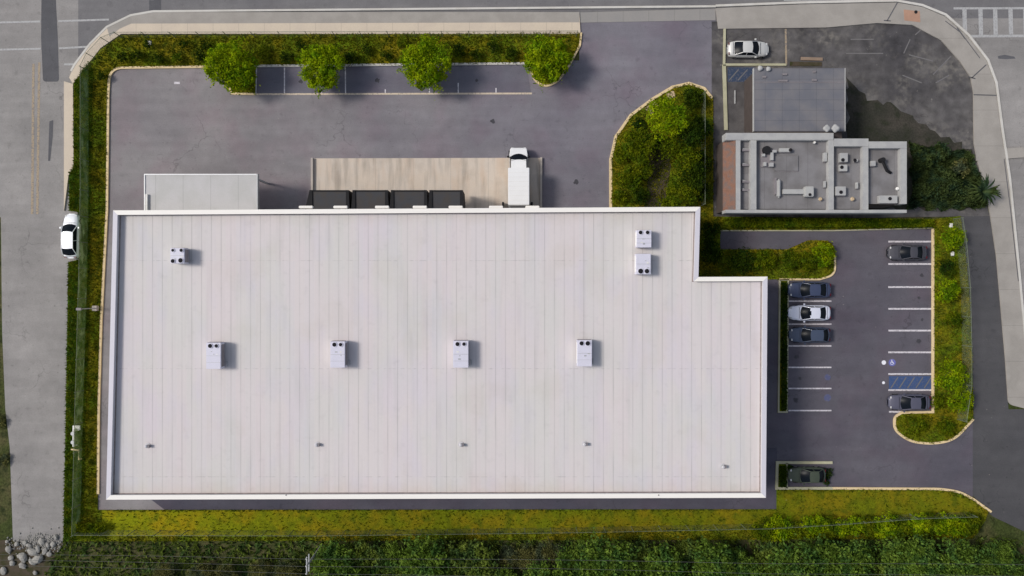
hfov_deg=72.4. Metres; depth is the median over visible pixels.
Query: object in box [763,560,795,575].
woodland tree
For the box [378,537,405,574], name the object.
woodland tree
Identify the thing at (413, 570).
woodland tree
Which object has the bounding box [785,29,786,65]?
yellow line
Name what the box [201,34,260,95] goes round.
round tree
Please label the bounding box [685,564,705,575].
woodland tree
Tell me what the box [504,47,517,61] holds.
verge shrub
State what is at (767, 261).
shrub
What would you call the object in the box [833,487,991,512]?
kerb
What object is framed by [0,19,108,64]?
crossing lines
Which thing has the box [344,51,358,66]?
verge shrub
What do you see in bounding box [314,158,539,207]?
loading pad
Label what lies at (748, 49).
parked car
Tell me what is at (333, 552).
woodland tree
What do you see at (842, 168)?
air vent
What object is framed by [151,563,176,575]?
woodland tree
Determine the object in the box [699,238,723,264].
shrub
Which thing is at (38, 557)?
boulder
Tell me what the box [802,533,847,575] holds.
woodland tree
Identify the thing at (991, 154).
repair patch
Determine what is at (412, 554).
woodland tree
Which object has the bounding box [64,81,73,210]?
pavement
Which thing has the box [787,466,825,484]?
parked car
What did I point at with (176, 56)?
verge shrub
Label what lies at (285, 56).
verge shrub
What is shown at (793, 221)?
boundary hedge
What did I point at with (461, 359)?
rooftop unit
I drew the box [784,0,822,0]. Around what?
edge line
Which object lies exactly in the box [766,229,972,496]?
car park
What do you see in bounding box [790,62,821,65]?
timber pallet
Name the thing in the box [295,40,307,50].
verge shrub
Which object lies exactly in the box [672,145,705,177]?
island tree
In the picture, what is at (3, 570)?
boulder
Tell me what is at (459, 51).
verge shrub
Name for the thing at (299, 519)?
strip
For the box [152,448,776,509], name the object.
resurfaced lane
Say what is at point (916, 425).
shrub
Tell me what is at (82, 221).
chain link fence
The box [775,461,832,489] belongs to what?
kerb
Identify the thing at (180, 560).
undergrowth
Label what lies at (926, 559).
woodland tree
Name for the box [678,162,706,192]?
island tree
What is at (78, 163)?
strip
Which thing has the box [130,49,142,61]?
verge shrub
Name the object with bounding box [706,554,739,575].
woodland tree
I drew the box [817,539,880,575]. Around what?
woodland tree
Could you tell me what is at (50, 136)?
tyre mark
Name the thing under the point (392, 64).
kerb
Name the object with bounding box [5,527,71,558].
gravel
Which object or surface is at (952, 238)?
shrub
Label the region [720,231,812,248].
driveway
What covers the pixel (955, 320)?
shrub
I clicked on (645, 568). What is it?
woodland tree
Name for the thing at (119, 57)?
verge shrub
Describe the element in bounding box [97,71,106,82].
verge shrub
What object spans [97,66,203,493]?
kerb
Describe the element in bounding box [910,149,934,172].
scrub bush
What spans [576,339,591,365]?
rooftop unit
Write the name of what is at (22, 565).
boulder
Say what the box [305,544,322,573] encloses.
power pole
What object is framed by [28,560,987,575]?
overhead wire
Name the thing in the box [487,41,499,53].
verge shrub
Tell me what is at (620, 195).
shrub
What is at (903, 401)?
parked car
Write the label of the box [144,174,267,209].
loading canopy
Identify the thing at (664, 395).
warehouse
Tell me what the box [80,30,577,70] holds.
chain link fence
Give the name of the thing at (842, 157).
air vent
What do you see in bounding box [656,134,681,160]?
island tree
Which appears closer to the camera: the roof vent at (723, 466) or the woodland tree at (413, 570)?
the roof vent at (723, 466)
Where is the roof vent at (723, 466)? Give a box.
[720,463,726,468]
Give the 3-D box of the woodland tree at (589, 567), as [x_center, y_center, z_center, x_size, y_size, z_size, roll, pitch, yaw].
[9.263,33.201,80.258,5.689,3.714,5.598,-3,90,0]
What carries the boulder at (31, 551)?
on the rubble
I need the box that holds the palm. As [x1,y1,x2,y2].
[969,174,1001,208]
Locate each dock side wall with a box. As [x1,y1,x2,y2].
[311,158,313,189]
[540,157,541,207]
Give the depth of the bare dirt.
81.89 m
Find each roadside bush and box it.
[0,415,5,428]
[0,453,8,466]
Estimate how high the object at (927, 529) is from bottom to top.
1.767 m
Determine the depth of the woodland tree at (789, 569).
77.51 m
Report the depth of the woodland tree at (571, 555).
79.45 m
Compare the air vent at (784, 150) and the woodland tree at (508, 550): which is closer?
the air vent at (784, 150)
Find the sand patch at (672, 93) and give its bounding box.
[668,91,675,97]
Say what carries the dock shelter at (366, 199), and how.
attached to the warehouse
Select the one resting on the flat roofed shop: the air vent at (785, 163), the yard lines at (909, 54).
the air vent at (785, 163)
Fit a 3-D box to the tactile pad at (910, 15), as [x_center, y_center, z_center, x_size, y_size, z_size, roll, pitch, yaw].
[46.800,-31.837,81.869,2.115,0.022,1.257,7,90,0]
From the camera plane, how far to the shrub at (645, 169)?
80.56 m
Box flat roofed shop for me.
[716,133,906,213]
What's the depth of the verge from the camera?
81.90 m
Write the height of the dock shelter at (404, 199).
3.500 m
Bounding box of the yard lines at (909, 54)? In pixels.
[846,30,950,82]
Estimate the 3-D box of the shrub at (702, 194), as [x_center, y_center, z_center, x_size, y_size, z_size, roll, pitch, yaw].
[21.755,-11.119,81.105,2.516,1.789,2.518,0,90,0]
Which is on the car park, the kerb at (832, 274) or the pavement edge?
the kerb at (832, 274)
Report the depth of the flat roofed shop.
77.65 m
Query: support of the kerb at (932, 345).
on the car park
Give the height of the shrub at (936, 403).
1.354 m
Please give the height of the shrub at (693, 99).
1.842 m
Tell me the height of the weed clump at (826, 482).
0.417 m
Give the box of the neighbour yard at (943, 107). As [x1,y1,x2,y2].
[723,23,988,217]
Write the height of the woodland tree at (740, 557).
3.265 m
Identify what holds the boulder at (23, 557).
on the rubble
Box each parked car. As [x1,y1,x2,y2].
[59,214,81,257]
[727,38,768,58]
[787,280,830,299]
[787,304,830,322]
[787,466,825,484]
[788,326,829,344]
[886,243,926,261]
[886,393,930,412]
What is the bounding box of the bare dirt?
[644,142,670,206]
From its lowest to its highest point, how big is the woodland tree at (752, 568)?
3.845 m
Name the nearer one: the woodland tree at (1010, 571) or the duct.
the duct
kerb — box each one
[70,5,715,70]
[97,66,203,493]
[229,88,253,94]
[255,62,524,66]
[529,33,581,86]
[609,82,712,206]
[716,0,1023,329]
[720,227,932,230]
[722,65,727,129]
[723,29,785,65]
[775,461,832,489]
[777,279,788,412]
[779,257,835,279]
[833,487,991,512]
[893,229,973,444]
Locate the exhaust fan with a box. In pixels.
[760,146,776,166]
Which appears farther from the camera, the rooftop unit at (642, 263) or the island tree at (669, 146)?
the island tree at (669, 146)
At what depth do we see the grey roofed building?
78.00 m
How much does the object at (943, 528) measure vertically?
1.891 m
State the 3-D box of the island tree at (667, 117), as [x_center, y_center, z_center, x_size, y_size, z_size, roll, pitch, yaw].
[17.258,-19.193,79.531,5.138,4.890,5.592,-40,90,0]
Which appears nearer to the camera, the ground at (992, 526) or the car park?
the car park
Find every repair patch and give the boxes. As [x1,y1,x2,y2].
[41,0,58,81]
[149,0,160,10]
[976,147,1023,160]
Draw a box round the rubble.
[0,540,61,575]
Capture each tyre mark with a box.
[48,120,52,160]
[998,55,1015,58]
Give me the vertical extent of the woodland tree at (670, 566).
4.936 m
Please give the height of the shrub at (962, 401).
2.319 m
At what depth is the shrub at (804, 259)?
80.82 m
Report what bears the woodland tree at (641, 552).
on the ground at (992, 526)
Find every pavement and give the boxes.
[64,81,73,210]
[69,15,579,83]
[716,2,1023,407]
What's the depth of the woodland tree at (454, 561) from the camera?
79.03 m
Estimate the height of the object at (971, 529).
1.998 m
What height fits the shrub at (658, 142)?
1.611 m
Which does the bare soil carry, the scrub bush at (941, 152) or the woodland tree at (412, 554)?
the scrub bush at (941, 152)
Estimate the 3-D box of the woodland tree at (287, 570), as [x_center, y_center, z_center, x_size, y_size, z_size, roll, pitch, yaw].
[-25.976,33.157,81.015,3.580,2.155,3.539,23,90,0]
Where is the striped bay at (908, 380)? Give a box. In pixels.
[889,376,930,388]
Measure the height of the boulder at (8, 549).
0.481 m
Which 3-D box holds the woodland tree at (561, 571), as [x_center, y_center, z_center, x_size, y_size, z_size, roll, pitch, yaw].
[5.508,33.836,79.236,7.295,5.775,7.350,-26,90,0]
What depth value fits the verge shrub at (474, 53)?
81.20 m
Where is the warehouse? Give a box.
[106,206,767,499]
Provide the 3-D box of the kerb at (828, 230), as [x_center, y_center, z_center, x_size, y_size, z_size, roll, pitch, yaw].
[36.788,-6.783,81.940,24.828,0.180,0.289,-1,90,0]
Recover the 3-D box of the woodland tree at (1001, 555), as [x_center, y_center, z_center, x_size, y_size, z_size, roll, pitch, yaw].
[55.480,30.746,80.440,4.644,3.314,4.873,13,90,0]
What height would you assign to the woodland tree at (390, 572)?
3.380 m
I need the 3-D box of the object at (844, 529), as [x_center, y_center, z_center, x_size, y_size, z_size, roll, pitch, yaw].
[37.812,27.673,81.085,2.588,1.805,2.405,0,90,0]
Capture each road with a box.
[0,0,105,543]
[78,0,1023,56]
[952,18,1023,302]
[961,214,1023,530]
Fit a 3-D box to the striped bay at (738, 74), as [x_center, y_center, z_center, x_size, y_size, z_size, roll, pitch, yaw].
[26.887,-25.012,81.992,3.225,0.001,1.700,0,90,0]
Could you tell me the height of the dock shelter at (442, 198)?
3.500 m
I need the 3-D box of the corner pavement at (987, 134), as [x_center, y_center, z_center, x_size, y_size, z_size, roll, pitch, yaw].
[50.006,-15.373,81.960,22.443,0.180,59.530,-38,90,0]
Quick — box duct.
[774,178,813,197]
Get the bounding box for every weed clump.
[823,467,832,477]
[823,476,829,486]
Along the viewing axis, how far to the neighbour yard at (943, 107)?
82.00 m
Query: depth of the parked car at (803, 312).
81.02 m
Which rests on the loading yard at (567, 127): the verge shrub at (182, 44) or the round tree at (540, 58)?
the round tree at (540, 58)
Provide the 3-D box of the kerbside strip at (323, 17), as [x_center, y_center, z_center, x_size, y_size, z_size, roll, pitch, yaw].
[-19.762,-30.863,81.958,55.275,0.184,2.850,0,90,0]
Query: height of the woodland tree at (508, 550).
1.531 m
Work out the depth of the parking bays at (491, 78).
82.00 m
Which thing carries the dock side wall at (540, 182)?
on the loading pad at (481, 182)
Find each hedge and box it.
[729,217,855,228]
[779,465,787,487]
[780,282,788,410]
[853,218,934,227]
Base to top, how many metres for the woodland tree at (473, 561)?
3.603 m
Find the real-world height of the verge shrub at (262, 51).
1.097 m
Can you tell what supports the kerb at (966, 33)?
on the road at (112, 11)
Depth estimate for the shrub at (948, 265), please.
81.16 m
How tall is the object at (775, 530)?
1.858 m
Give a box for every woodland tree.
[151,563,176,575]
[185,561,213,575]
[213,560,240,575]
[247,558,276,575]
[272,559,305,575]
[305,562,318,575]
[309,555,366,575]
[311,536,355,575]
[346,534,388,575]
[355,564,383,575]
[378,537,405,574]
[381,558,408,575]
[398,532,449,575]
[398,550,453,575]
[419,536,475,575]
[449,537,500,575]
[466,569,490,575]
[492,565,516,575]
[495,544,518,569]
[509,543,537,571]
[522,560,559,575]
[526,557,586,575]
[532,536,567,571]
[556,538,594,575]
[575,557,608,575]
[576,527,644,575]
[609,536,663,574]
[628,558,660,575]
[643,540,691,575]
[671,537,699,574]
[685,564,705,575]
[687,536,734,575]
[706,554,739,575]
[728,546,755,571]
[735,556,767,575]
[749,540,787,575]
[756,533,824,575]
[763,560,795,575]
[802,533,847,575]
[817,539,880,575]
[825,561,862,575]
[844,535,876,568]
[872,562,923,575]
[873,533,921,575]
[889,528,941,575]
[925,536,984,575]
[949,541,1000,575]
[980,536,1018,575]
[986,557,1023,575]
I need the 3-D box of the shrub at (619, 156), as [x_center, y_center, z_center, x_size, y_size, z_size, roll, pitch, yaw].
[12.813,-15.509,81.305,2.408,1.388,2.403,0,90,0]
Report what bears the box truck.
on the loading pad at (481, 182)
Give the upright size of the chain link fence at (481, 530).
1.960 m
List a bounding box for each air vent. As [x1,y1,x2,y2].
[774,156,797,171]
[778,148,791,152]
[822,152,826,162]
[834,186,845,196]
[838,153,847,162]
[838,165,846,171]
[869,161,875,166]
[877,196,896,203]
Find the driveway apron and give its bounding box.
[579,9,715,22]
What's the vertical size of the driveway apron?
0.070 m
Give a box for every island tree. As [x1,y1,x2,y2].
[615,125,659,168]
[639,91,692,142]
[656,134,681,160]
[664,174,700,206]
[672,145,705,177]
[674,121,706,149]
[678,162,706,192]
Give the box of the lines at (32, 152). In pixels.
[31,62,39,213]
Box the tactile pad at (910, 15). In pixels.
[904,10,919,21]
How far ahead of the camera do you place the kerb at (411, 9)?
81.85 m
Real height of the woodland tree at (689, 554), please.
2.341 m
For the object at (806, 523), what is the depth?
80.57 m
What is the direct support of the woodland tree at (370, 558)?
on the ground at (992, 526)
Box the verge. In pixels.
[70,34,987,540]
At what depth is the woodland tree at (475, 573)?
79.33 m
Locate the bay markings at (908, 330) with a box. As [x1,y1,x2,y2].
[888,241,930,412]
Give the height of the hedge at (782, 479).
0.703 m
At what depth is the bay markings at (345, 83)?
82.00 m
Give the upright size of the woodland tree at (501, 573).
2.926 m
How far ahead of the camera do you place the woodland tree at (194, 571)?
80.72 m
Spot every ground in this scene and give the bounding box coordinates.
[0,34,1023,575]
[889,359,895,365]
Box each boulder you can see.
[0,567,6,574]
[5,546,10,552]
[18,562,25,568]
[19,553,27,562]
[27,547,37,555]
[32,555,42,563]
[38,538,44,544]
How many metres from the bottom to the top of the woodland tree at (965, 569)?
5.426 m
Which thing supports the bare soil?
on the neighbour yard at (943, 107)
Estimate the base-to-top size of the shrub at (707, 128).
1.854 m
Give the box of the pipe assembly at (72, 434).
[71,425,80,459]
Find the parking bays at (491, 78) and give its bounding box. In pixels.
[257,65,530,92]
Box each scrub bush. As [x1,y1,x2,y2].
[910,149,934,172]
[911,181,933,203]
[929,141,950,161]
[930,166,963,200]
[950,158,970,178]
[953,184,977,206]
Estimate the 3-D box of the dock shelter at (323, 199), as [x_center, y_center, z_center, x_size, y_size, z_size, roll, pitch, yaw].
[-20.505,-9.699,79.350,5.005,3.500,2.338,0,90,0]
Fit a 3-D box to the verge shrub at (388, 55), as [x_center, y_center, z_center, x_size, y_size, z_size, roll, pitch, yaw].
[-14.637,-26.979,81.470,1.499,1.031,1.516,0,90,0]
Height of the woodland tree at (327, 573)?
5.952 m
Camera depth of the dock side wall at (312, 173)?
81.65 m
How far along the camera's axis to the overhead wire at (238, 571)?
76.02 m
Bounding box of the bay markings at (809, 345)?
[788,300,830,410]
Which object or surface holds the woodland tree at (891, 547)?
on the ground at (992, 526)
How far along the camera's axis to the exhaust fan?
77.49 m
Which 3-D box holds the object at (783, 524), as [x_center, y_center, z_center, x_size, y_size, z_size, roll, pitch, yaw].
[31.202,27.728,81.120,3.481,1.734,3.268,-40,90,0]
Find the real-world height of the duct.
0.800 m
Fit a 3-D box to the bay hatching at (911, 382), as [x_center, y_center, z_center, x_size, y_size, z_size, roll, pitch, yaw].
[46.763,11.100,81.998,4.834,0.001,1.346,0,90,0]
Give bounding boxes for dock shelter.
[306,190,351,208]
[351,190,390,208]
[390,190,428,208]
[428,190,464,207]
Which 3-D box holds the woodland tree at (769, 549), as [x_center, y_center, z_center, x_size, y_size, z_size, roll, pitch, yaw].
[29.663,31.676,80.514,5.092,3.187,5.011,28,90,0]
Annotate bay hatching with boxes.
[729,69,751,79]
[891,377,930,387]
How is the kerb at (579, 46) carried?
on the loading yard at (567, 127)
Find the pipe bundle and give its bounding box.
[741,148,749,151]
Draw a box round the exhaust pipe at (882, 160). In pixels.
[878,157,891,173]
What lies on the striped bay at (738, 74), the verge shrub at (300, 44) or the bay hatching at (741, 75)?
the bay hatching at (741, 75)
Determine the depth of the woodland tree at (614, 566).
77.74 m
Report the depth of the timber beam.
81.85 m
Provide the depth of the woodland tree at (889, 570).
78.77 m
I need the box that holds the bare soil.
[846,78,985,210]
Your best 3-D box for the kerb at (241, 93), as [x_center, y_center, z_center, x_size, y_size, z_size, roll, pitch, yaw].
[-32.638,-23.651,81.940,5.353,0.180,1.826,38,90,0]
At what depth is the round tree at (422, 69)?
78.18 m
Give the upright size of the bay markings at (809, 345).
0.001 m
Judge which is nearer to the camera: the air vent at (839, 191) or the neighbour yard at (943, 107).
the air vent at (839, 191)
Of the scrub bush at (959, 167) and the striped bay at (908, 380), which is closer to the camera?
the scrub bush at (959, 167)
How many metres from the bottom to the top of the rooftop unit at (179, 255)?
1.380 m
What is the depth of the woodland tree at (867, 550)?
79.92 m
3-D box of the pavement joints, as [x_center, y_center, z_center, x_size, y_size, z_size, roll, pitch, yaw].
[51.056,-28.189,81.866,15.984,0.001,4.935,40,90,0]
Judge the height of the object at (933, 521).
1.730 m
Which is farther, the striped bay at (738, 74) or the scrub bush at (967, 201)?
the striped bay at (738, 74)
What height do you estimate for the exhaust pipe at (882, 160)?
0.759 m
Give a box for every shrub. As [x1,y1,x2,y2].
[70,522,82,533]
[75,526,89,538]
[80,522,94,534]
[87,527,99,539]
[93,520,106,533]
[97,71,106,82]
[116,52,128,63]
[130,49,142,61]
[143,39,152,48]
[148,52,164,64]
[171,53,181,63]
[178,40,189,49]
[192,48,206,62]
[201,39,211,50]
[254,44,270,59]
[279,49,294,64]
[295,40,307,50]
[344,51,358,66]
[361,42,373,55]
[380,49,391,61]
[397,36,407,47]
[451,42,465,56]
[469,48,483,62]
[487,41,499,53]
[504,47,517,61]
[610,188,628,204]
[612,144,628,164]
[612,163,644,194]
[630,187,650,206]
[631,116,647,131]
[635,156,654,179]
[645,131,662,152]
[659,195,676,206]
[681,87,704,111]
[690,114,713,140]
[691,149,711,170]
[691,182,710,201]
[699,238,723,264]
[700,220,721,240]
[725,246,755,275]
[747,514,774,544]
[750,248,779,273]
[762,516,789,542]
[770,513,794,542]
[778,245,798,269]
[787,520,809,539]
[797,250,818,270]
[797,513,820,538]
[808,241,836,268]
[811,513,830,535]
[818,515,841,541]
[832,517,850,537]
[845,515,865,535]
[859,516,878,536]
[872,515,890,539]
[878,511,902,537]
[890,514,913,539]
[904,414,928,436]
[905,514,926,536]
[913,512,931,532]
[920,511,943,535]
[930,394,947,409]
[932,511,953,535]
[933,356,969,395]
[934,276,962,303]
[934,416,955,437]
[936,259,955,277]
[940,226,967,252]
[943,308,962,329]
[944,384,974,413]
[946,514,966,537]
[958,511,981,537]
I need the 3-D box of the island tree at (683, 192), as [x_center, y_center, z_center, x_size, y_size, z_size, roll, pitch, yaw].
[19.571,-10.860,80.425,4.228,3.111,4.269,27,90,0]
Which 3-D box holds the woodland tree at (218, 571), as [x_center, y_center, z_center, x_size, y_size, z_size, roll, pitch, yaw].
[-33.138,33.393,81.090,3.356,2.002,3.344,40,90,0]
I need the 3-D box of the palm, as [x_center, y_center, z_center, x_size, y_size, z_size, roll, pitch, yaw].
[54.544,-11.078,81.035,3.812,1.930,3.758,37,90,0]
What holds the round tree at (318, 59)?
on the parking bays at (491, 78)
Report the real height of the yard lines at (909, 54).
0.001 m
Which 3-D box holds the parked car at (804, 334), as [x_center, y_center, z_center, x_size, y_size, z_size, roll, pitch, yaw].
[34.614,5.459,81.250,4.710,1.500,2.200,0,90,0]
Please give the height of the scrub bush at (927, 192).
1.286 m
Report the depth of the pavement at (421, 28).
81.87 m
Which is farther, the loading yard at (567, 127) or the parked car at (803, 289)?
the loading yard at (567, 127)
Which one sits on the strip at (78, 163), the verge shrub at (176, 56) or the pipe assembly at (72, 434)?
the pipe assembly at (72, 434)
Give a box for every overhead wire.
[0,554,1023,564]
[0,565,454,575]
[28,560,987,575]
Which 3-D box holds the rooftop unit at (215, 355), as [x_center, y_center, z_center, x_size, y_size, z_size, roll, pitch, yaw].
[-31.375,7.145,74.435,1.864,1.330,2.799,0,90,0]
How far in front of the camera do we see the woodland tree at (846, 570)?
78.32 m
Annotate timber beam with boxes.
[801,57,822,60]
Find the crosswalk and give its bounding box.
[954,7,1023,36]
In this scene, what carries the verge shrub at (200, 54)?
on the verge
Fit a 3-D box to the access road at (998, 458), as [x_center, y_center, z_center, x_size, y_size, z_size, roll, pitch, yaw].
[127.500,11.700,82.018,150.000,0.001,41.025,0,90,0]
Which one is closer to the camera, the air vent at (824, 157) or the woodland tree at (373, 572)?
the air vent at (824, 157)
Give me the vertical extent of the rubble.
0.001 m
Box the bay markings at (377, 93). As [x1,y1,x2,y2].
[255,93,531,94]
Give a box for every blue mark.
[824,374,830,379]
[824,394,830,400]
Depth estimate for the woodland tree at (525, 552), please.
80.68 m
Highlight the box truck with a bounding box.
[507,147,529,207]
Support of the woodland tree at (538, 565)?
on the ground at (992, 526)
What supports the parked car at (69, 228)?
on the road at (34, 265)
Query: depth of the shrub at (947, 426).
81.11 m
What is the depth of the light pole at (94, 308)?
81.40 m
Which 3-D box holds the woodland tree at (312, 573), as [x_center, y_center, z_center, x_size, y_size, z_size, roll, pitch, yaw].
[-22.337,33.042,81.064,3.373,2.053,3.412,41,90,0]
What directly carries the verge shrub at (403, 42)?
on the verge
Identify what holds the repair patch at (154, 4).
on the road at (112, 11)
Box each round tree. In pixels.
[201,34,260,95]
[294,42,347,98]
[396,33,452,100]
[521,34,574,92]
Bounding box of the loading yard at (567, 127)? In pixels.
[109,20,714,209]
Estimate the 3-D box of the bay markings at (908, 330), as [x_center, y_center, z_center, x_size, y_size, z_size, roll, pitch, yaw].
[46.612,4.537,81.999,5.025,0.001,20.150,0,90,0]
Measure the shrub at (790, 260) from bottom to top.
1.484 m
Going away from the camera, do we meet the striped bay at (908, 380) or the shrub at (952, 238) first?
the shrub at (952, 238)
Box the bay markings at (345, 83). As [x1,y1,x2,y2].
[255,66,496,92]
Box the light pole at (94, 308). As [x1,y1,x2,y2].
[76,306,98,310]
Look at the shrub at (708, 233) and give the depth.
80.74 m
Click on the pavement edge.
(1006, 177)
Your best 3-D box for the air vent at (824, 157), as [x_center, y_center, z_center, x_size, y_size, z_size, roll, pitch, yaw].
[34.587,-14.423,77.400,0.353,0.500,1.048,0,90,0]
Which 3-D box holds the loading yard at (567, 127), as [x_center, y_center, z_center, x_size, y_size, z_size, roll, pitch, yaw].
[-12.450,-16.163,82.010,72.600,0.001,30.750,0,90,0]
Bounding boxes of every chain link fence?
[71,66,88,536]
[72,512,977,535]
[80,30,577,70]
[701,91,705,205]
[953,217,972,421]
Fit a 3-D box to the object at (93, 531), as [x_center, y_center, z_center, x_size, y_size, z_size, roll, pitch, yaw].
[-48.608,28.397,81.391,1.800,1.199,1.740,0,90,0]
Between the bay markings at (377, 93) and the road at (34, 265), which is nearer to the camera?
the bay markings at (377, 93)
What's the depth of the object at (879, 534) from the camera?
80.56 m
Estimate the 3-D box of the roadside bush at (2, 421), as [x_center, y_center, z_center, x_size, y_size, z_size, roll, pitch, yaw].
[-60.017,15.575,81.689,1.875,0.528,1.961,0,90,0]
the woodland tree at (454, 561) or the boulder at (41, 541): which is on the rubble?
the boulder at (41, 541)
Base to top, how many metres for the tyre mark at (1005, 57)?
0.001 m
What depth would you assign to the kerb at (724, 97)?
81.85 m
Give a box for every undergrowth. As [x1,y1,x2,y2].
[44,535,1023,575]
[906,140,989,211]
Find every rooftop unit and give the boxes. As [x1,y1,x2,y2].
[170,248,188,263]
[206,342,227,368]
[330,341,349,367]
[453,340,471,367]
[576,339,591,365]
[634,254,650,273]
[635,230,651,247]
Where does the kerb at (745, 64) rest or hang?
on the neighbour yard at (943, 107)
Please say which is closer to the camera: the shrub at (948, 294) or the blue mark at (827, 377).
the shrub at (948, 294)
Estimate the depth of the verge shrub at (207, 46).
81.18 m
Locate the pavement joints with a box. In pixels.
[884,2,996,95]
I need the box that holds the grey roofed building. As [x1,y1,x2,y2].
[744,68,845,138]
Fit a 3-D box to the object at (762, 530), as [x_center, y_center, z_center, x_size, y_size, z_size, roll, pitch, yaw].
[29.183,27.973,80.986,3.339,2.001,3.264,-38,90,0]
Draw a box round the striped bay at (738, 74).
[728,67,754,81]
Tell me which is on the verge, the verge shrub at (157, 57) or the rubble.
the verge shrub at (157, 57)
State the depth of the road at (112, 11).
82.03 m
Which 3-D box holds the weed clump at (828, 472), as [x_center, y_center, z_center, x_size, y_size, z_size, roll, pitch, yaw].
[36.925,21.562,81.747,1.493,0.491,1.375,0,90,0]
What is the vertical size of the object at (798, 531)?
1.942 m
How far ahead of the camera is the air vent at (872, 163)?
77.15 m
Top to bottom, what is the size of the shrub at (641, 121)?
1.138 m
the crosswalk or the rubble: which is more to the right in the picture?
the crosswalk
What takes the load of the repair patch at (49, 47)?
on the road at (34, 265)
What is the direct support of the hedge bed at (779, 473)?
on the car park
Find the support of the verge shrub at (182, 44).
on the verge
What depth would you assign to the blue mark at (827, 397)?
82.00 m
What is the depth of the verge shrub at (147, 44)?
81.19 m
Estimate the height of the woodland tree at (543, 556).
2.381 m
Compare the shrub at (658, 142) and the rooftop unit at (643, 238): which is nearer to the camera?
the rooftop unit at (643, 238)
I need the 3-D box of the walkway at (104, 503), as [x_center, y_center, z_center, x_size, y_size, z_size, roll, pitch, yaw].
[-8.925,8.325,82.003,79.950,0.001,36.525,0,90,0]
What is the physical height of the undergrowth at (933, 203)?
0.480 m
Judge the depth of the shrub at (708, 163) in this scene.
80.59 m
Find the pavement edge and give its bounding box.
[945,21,1018,280]
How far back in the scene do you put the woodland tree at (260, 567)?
80.73 m
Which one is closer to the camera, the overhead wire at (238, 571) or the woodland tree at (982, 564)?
the overhead wire at (238, 571)
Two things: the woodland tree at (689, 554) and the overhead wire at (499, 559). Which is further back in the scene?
the woodland tree at (689, 554)
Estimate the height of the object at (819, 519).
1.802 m
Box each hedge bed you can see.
[778,464,785,486]
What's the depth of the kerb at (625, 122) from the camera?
81.85 m
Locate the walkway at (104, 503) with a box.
[98,203,163,509]
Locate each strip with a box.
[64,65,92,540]
[102,491,979,535]
[107,12,578,35]
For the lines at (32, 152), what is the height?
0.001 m

